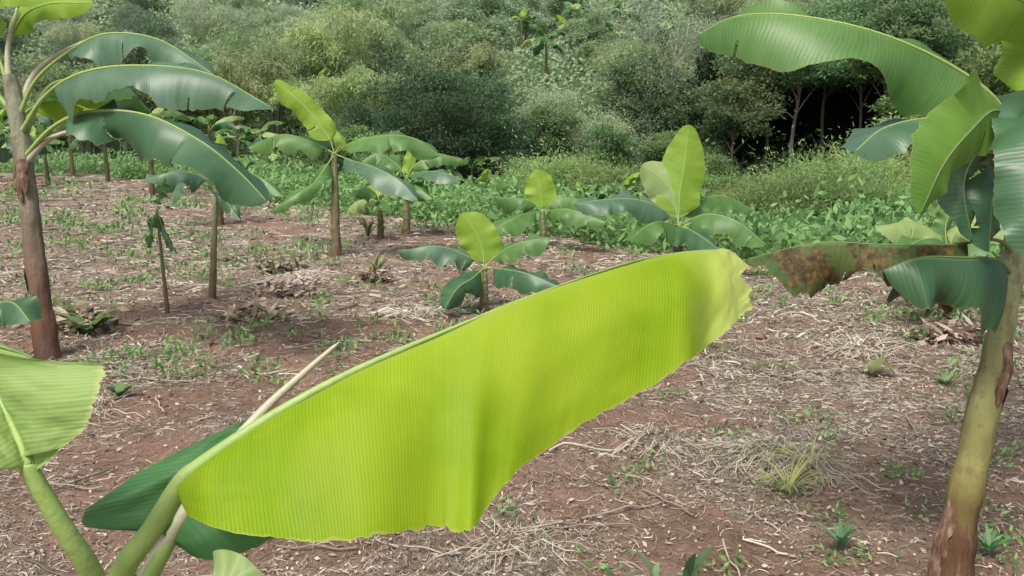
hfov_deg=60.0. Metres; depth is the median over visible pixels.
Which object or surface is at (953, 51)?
tree
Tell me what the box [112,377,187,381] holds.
dry stalk
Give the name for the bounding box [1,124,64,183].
banana plant
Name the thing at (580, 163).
shrub
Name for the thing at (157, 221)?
banana plant
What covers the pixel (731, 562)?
dry stalk
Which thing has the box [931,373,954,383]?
weed seedling
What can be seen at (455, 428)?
banana plant
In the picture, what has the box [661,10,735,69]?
tree
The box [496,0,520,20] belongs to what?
tree
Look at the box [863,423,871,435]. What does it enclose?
dry stalk
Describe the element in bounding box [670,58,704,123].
tree
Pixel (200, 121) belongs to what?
banana plant
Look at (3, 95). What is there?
tree
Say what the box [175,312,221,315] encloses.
dry stalk
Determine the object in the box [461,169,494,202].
banana plant
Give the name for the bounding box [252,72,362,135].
tree
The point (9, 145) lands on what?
banana plant
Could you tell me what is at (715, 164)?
bush
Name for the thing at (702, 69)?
tree
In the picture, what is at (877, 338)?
straw tuft
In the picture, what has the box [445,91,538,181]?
tree
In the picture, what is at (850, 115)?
tree
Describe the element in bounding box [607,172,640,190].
banana plant
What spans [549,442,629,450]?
dry stalk
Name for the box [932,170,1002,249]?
banana plant
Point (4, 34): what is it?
tree
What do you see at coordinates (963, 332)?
dead leaf heap
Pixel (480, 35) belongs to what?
tree
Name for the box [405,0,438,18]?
bamboo clump
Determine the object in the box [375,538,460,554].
dry stalk
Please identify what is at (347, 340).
dry stalk
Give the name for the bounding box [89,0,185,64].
tree
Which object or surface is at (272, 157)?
banana plant
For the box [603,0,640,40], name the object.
banana plant
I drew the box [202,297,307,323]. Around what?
dead leaf heap
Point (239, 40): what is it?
tree
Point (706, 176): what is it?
tree
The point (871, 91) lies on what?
tree
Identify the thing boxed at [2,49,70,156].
tree
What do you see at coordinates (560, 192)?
banana plant
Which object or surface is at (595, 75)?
tree
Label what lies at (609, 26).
banana plant
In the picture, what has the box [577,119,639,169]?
tree
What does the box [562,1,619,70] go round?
tree
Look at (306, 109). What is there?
banana plant
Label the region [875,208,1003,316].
banana plant
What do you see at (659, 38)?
tree
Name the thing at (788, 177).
shrub
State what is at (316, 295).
ground weeds
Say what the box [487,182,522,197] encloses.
tree
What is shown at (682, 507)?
dry stalk
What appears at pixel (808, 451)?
straw tuft
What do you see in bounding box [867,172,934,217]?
shrub
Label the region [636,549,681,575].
weed seedling
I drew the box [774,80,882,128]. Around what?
tree
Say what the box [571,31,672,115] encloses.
tree
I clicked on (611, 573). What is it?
weed seedling
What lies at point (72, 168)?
banana plant
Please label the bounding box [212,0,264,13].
bamboo clump
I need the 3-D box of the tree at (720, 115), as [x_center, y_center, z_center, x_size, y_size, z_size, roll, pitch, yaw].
[9.156,-5.864,35.527,4.491,5.339,5.079,-2,9,-14]
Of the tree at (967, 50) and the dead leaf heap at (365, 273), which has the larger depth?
the tree at (967, 50)
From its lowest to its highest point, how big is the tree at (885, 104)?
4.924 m
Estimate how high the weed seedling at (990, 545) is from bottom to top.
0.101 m
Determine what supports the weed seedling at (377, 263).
on the ground
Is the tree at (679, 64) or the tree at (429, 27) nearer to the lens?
the tree at (679, 64)
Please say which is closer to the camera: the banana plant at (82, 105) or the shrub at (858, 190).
the banana plant at (82, 105)
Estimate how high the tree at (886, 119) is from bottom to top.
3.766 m
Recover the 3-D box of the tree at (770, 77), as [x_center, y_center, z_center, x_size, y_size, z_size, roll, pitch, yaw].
[10.265,-7.558,36.946,4.573,6.361,4.873,7,11,39]
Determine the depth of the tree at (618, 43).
50.08 m
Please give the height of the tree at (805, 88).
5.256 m
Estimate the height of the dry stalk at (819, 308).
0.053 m
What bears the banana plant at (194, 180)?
on the ground
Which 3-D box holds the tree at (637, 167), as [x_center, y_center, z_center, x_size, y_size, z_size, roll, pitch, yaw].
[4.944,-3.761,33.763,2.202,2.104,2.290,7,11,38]
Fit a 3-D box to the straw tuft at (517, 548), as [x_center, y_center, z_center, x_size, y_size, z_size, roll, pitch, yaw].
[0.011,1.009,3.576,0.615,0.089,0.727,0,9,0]
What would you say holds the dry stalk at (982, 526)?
on the ground
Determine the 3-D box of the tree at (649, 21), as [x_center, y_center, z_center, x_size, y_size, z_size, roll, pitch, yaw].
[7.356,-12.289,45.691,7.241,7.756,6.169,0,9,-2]
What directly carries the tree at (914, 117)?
on the ground
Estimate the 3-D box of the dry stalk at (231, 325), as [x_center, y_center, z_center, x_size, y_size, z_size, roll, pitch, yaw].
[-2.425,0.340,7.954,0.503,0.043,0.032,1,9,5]
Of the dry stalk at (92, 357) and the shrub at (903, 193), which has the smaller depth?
the dry stalk at (92, 357)
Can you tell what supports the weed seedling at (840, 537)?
on the ground
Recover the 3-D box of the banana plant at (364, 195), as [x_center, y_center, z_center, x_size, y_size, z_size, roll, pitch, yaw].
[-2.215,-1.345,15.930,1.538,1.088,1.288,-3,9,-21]
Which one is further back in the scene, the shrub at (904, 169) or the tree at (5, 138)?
the tree at (5, 138)
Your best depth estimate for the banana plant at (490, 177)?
32.32 m
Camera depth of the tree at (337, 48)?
44.73 m
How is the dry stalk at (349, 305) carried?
on the ground
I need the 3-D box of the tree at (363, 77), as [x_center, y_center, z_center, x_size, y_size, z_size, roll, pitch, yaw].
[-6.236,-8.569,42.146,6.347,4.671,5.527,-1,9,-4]
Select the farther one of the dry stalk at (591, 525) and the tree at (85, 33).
the tree at (85, 33)
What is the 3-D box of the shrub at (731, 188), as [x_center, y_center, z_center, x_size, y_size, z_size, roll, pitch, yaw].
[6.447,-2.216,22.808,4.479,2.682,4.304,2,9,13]
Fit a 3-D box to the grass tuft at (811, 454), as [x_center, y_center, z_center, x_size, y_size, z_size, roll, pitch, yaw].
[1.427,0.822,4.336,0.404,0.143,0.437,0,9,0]
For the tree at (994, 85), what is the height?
6.420 m
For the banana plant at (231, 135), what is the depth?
39.65 m
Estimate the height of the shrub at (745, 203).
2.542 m
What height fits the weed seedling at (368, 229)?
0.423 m
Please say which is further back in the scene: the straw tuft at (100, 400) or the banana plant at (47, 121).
the banana plant at (47, 121)
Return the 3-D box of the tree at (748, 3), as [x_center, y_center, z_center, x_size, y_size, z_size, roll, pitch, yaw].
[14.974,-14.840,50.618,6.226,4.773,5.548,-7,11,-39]
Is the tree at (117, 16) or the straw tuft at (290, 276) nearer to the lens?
the straw tuft at (290, 276)
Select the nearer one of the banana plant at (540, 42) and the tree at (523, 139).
the tree at (523, 139)
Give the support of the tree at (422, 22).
on the ground
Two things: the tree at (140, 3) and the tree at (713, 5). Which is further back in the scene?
the tree at (140, 3)
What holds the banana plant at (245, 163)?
on the ground
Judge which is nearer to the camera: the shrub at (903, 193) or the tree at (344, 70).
the shrub at (903, 193)
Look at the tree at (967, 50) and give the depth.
35.17 m
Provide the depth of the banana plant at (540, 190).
14.46 m
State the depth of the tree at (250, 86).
42.24 m
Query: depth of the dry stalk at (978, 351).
6.92 m
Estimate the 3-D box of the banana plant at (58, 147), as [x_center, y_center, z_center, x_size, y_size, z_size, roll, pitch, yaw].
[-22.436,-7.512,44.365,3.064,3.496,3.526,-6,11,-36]
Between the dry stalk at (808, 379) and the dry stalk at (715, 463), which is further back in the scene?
the dry stalk at (808, 379)
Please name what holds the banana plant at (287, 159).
on the ground
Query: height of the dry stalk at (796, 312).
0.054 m
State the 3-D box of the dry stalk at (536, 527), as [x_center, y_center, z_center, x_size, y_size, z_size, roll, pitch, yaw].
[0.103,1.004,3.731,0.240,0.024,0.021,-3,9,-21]
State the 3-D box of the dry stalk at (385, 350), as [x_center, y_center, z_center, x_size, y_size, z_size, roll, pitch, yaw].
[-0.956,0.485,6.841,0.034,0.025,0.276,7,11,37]
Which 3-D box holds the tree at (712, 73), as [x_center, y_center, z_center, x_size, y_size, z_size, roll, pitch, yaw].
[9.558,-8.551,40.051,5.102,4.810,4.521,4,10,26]
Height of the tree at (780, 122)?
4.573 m
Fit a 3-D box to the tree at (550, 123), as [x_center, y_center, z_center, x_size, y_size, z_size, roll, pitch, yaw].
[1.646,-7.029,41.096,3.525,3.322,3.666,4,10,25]
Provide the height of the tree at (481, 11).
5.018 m
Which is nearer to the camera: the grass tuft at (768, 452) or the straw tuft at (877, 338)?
the grass tuft at (768, 452)
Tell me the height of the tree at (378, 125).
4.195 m
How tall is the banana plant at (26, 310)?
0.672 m
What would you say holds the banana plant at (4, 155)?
on the ground
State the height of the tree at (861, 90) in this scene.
6.554 m
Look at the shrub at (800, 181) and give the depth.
18.00 m
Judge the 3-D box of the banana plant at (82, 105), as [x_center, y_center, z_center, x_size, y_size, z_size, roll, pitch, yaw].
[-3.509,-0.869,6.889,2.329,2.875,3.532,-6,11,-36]
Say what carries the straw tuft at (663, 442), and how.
on the ground
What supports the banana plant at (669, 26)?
on the ground
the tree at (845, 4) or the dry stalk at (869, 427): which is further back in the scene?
the tree at (845, 4)
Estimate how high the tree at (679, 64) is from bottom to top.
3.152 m
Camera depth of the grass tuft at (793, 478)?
4.12 m
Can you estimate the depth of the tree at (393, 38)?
48.82 m
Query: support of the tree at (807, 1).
on the ground
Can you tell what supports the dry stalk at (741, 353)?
on the ground
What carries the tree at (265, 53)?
on the ground
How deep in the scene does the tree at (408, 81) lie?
38.31 m
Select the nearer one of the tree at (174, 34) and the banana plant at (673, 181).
the banana plant at (673, 181)
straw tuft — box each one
[89,392,147,425]
[239,268,346,286]
[362,303,471,324]
[436,506,590,575]
[593,418,705,471]
[697,430,857,485]
[727,444,887,503]
[806,330,926,361]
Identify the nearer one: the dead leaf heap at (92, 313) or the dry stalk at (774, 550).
the dry stalk at (774, 550)
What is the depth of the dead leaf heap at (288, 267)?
11.94 m
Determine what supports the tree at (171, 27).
on the ground
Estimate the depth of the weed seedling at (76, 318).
7.74 m
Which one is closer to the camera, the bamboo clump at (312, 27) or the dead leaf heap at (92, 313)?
the dead leaf heap at (92, 313)
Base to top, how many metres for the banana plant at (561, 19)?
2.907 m
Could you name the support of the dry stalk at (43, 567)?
on the ground
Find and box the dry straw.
[0,174,1023,575]
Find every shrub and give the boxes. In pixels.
[462,126,655,198]
[495,137,641,188]
[700,155,802,210]
[703,135,914,225]
[705,174,775,214]
[712,161,845,227]
[722,142,860,196]
[724,114,911,217]
[733,120,910,192]
[765,149,931,226]
[788,157,968,218]
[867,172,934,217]
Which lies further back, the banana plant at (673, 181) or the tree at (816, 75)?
the tree at (816, 75)
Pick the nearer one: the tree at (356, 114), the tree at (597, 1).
the tree at (356, 114)
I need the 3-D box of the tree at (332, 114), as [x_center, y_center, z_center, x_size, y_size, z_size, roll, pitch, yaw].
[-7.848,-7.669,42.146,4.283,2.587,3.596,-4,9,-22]
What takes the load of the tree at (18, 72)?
on the ground
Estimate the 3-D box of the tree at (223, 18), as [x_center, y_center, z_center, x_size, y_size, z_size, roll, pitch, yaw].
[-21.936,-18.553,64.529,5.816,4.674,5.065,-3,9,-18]
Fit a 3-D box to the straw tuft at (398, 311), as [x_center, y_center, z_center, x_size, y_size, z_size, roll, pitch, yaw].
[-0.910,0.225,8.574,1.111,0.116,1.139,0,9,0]
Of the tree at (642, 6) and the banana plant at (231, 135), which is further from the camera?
the tree at (642, 6)
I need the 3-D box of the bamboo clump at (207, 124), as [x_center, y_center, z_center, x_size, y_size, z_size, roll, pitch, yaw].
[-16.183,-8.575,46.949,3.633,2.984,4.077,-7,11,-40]
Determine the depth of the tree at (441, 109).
34.70 m
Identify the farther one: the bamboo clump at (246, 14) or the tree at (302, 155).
the bamboo clump at (246, 14)
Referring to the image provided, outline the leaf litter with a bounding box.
[0,177,1023,575]
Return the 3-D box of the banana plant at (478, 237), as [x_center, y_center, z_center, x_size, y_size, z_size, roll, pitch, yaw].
[-0.299,-0.206,8.537,1.588,1.012,0.730,0,9,0]
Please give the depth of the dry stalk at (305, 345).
7.08 m
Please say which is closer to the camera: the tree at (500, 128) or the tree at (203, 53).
the tree at (500, 128)
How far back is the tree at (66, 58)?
54.19 m
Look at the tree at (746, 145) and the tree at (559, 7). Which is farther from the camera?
the tree at (559, 7)
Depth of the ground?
5.06 m
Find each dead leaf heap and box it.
[11,300,134,335]
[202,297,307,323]
[244,272,336,300]
[245,253,316,274]
[350,263,415,283]
[879,312,1020,348]
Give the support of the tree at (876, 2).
on the ground
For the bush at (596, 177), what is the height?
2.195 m
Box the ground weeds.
[0,169,1023,575]
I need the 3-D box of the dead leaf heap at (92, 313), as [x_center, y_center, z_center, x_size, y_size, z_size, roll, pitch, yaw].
[-3.917,0.315,7.887,1.047,0.419,0.762,5,10,28]
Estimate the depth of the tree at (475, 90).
41.04 m
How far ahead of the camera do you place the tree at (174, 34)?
64.44 m
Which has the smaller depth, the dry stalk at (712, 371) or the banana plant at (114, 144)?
the dry stalk at (712, 371)
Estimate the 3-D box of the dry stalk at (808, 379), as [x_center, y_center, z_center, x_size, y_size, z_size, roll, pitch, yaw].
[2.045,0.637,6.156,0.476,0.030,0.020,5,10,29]
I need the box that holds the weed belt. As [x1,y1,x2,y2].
[0,141,1000,270]
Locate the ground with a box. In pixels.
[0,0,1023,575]
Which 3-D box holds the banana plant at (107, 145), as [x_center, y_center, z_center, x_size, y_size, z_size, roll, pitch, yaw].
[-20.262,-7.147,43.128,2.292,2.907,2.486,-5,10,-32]
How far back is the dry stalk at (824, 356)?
6.84 m
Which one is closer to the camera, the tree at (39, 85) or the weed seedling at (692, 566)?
the weed seedling at (692, 566)
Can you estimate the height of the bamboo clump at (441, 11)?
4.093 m
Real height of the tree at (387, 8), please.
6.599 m
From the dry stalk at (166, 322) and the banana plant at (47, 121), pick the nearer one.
the dry stalk at (166, 322)
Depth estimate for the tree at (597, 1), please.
70.12 m
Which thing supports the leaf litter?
on the ground
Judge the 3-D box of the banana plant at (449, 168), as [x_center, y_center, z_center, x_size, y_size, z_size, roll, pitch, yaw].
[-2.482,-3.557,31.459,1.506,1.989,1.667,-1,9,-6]
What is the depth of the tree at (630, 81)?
41.97 m
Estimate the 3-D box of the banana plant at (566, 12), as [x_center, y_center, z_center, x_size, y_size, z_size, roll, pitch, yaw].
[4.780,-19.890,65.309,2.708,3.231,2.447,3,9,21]
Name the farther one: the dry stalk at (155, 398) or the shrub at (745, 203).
the shrub at (745, 203)
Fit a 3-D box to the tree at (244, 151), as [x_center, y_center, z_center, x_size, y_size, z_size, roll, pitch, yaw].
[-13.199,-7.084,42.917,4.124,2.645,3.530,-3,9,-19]
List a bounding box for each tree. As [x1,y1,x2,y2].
[0,6,30,50]
[0,11,29,53]
[0,75,41,160]
[0,134,10,149]
[1,6,42,49]
[1,61,74,82]
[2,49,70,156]
[29,53,133,156]
[38,18,110,67]
[40,34,97,70]
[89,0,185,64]
[97,86,198,162]
[102,3,147,31]
[118,6,187,41]
[122,0,160,9]
[144,35,223,127]
[157,27,181,41]
[167,1,246,47]
[174,0,212,17]
[185,52,297,157]
[200,18,306,124]
[202,114,278,157]
[209,33,333,133]
[241,10,287,45]
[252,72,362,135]
[254,1,392,112]
[259,2,306,22]
[275,8,332,52]
[282,132,346,178]
[295,47,340,90]
[304,101,378,132]
[309,119,374,182]
[310,0,442,78]
[310,96,394,169]
[312,49,352,77]
[313,61,423,132]
[340,127,427,184]
[343,16,432,94]
[346,102,451,181]
[350,40,500,164]
[368,82,511,186]
[401,0,447,49]
[404,61,532,183]
[412,14,506,78]
[414,18,473,46]
[419,68,499,157]
[425,39,519,94]
[438,0,517,43]
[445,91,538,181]
[483,114,541,167]
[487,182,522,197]
[494,0,557,40]
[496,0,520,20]
[506,81,585,142]
[519,100,585,157]
[538,0,589,31]
[553,5,593,41]
[554,101,639,157]
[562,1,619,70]
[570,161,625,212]
[574,38,656,124]
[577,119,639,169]
[579,122,660,167]
[583,0,612,10]
[588,0,717,69]
[590,37,690,139]
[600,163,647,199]
[602,36,632,68]
[605,59,692,140]
[618,162,642,182]
[622,0,655,22]
[622,0,721,138]
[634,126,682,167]
[635,26,680,59]
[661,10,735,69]
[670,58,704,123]
[673,49,776,147]
[679,73,803,169]
[690,0,745,20]
[690,50,780,92]
[695,52,822,135]
[700,161,718,194]
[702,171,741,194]
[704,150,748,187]
[709,40,807,176]
[709,106,783,167]
[711,5,871,169]
[772,89,840,149]
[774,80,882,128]
[775,86,829,129]
[791,0,816,13]
[807,0,886,159]
[814,0,887,13]
[815,90,880,141]
[817,80,882,128]
[821,12,922,127]
[829,0,973,120]
[831,82,892,126]
[851,0,960,117]
[864,80,924,127]
[865,109,912,177]
[867,83,908,117]
[874,114,926,179]
[877,20,999,86]
[887,32,1014,117]
[942,25,1000,78]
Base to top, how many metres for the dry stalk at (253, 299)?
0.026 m
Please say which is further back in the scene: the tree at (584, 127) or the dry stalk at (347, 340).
the tree at (584, 127)
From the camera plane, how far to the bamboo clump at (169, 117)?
43.07 m
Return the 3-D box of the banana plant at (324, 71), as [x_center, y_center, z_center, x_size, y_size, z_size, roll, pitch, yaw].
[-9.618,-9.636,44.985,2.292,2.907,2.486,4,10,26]
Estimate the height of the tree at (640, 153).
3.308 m
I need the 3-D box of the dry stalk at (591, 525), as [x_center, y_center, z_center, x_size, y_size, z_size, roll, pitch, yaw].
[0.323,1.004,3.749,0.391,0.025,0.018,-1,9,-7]
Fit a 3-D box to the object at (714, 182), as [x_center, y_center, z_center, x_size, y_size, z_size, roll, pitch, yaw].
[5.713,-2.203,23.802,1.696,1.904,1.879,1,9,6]
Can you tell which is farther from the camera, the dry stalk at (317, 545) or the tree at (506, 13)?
the tree at (506, 13)
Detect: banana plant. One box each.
[0,0,272,359]
[0,102,52,170]
[0,108,33,162]
[0,121,46,190]
[0,248,752,575]
[0,294,41,328]
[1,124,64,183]
[30,102,59,158]
[37,113,75,176]
[69,121,121,181]
[98,143,111,157]
[104,107,190,197]
[143,166,281,298]
[145,178,177,313]
[172,134,255,224]
[180,114,243,139]
[211,110,265,134]
[214,129,264,157]
[236,121,284,160]
[248,80,439,257]
[258,149,296,166]
[286,151,308,166]
[297,68,347,102]
[345,185,427,238]
[361,151,461,234]
[398,212,559,312]
[422,165,462,185]
[446,156,499,188]
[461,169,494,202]
[475,176,502,191]
[492,170,606,249]
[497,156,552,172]
[502,4,536,46]
[521,24,564,81]
[552,14,586,59]
[558,182,629,198]
[561,0,590,40]
[574,125,765,252]
[595,22,632,46]
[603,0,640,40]
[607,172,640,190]
[647,12,690,65]
[698,0,1023,575]
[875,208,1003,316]
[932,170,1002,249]
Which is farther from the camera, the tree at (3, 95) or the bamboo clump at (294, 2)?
the bamboo clump at (294, 2)
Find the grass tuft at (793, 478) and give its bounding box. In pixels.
[732,453,847,494]
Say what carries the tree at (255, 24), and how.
on the ground
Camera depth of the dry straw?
6.52 m
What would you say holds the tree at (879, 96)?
on the ground
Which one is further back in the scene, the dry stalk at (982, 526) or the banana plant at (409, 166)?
the banana plant at (409, 166)
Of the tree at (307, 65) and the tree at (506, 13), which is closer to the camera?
the tree at (307, 65)
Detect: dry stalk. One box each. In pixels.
[17,554,65,575]
[49,482,103,489]
[54,466,114,490]
[60,356,118,360]
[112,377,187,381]
[152,320,181,323]
[154,395,164,412]
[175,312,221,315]
[214,324,268,327]
[218,359,243,367]
[239,297,270,301]
[276,544,357,549]
[284,342,329,348]
[322,340,370,342]
[338,300,359,309]
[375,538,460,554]
[376,347,398,354]
[509,520,562,532]
[543,523,632,528]
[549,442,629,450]
[581,502,660,518]
[641,488,694,515]
[685,363,735,370]
[695,368,730,376]
[710,455,717,475]
[713,349,765,356]
[722,539,740,575]
[742,536,787,554]
[772,374,842,384]
[776,311,824,316]
[800,306,838,310]
[818,346,833,361]
[821,462,836,488]
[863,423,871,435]
[905,414,916,436]
[925,497,984,528]
[960,350,1019,356]
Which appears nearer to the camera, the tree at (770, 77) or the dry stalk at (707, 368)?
the dry stalk at (707, 368)
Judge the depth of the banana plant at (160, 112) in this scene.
24.98 m
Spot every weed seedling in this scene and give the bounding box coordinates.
[58,309,115,332]
[106,381,135,395]
[346,215,386,236]
[356,252,388,273]
[604,567,638,575]
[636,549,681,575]
[683,545,713,575]
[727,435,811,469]
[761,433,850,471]
[817,517,864,549]
[858,356,896,374]
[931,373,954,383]
[978,523,1014,553]
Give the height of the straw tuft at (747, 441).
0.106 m
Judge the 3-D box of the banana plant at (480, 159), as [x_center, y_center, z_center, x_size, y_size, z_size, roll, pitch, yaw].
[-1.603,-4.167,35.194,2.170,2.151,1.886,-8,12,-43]
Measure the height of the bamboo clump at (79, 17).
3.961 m
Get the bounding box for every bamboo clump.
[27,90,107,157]
[33,20,87,43]
[52,2,103,28]
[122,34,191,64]
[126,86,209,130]
[179,9,219,47]
[192,107,225,136]
[197,40,239,61]
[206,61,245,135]
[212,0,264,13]
[213,2,266,35]
[275,15,308,53]
[291,0,297,6]
[296,20,333,42]
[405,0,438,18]
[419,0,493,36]
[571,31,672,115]
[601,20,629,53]
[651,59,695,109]
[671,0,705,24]
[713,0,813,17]
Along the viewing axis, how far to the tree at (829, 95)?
39.44 m
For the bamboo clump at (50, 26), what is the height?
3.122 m
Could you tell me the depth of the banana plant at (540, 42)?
52.50 m
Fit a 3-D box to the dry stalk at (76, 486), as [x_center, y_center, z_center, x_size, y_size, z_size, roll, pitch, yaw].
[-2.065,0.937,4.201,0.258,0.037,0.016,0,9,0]
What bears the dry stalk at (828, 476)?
on the ground
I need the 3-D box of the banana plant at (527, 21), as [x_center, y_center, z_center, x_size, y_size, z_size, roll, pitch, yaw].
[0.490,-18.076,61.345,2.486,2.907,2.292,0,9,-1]
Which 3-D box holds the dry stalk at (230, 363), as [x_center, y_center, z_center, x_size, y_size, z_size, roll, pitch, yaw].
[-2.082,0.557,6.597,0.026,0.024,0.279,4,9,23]
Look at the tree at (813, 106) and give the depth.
37.97 m
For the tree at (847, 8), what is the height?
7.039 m
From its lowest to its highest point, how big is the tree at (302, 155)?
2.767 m
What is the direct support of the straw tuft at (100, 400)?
on the ground
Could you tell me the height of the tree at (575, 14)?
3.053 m
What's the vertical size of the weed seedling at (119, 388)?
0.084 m
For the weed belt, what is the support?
on the ground
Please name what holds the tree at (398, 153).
on the ground
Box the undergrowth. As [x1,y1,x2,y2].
[0,0,1000,257]
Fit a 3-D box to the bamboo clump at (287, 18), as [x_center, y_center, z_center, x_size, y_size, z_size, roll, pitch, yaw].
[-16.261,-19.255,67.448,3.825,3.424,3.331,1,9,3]
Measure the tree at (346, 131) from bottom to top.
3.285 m
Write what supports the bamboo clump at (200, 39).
on the ground
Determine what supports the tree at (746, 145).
on the ground
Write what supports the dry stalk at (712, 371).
on the ground
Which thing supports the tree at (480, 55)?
on the ground
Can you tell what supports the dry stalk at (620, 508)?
on the ground
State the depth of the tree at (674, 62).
41.33 m
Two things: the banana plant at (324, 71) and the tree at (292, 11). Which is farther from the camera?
the tree at (292, 11)
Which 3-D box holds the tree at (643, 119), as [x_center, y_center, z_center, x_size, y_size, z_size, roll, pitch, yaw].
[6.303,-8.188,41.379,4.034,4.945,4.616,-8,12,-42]
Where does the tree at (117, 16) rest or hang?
on the ground
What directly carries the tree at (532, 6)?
on the ground
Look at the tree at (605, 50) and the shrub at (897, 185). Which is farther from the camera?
the tree at (605, 50)
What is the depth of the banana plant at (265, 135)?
39.62 m
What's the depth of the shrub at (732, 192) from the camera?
20.68 m
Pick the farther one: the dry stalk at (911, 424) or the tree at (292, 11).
the tree at (292, 11)
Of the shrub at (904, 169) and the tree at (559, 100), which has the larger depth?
the tree at (559, 100)
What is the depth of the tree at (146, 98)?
42.07 m
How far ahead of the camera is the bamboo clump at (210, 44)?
57.99 m
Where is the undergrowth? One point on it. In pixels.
(518, 50)
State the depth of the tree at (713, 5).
54.71 m
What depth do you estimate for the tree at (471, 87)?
38.65 m
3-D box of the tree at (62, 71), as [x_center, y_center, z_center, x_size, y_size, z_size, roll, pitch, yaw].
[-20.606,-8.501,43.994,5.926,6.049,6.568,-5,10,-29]
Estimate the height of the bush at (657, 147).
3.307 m
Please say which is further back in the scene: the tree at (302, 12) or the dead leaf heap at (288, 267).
the tree at (302, 12)
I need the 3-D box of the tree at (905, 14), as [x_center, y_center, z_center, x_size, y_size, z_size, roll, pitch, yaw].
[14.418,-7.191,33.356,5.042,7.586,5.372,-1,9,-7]
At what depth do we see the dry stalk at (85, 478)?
4.31 m
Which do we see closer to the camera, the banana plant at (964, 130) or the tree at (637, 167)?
the banana plant at (964, 130)
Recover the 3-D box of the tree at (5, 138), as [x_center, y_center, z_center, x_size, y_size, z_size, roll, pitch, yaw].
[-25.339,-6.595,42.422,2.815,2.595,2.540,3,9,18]
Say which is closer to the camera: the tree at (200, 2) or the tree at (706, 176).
the tree at (706, 176)
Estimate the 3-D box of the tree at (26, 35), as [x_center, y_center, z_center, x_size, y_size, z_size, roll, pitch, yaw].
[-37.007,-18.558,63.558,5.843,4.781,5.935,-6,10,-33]
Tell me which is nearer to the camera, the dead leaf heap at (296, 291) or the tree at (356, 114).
the dead leaf heap at (296, 291)
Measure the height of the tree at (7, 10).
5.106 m
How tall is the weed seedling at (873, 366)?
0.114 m

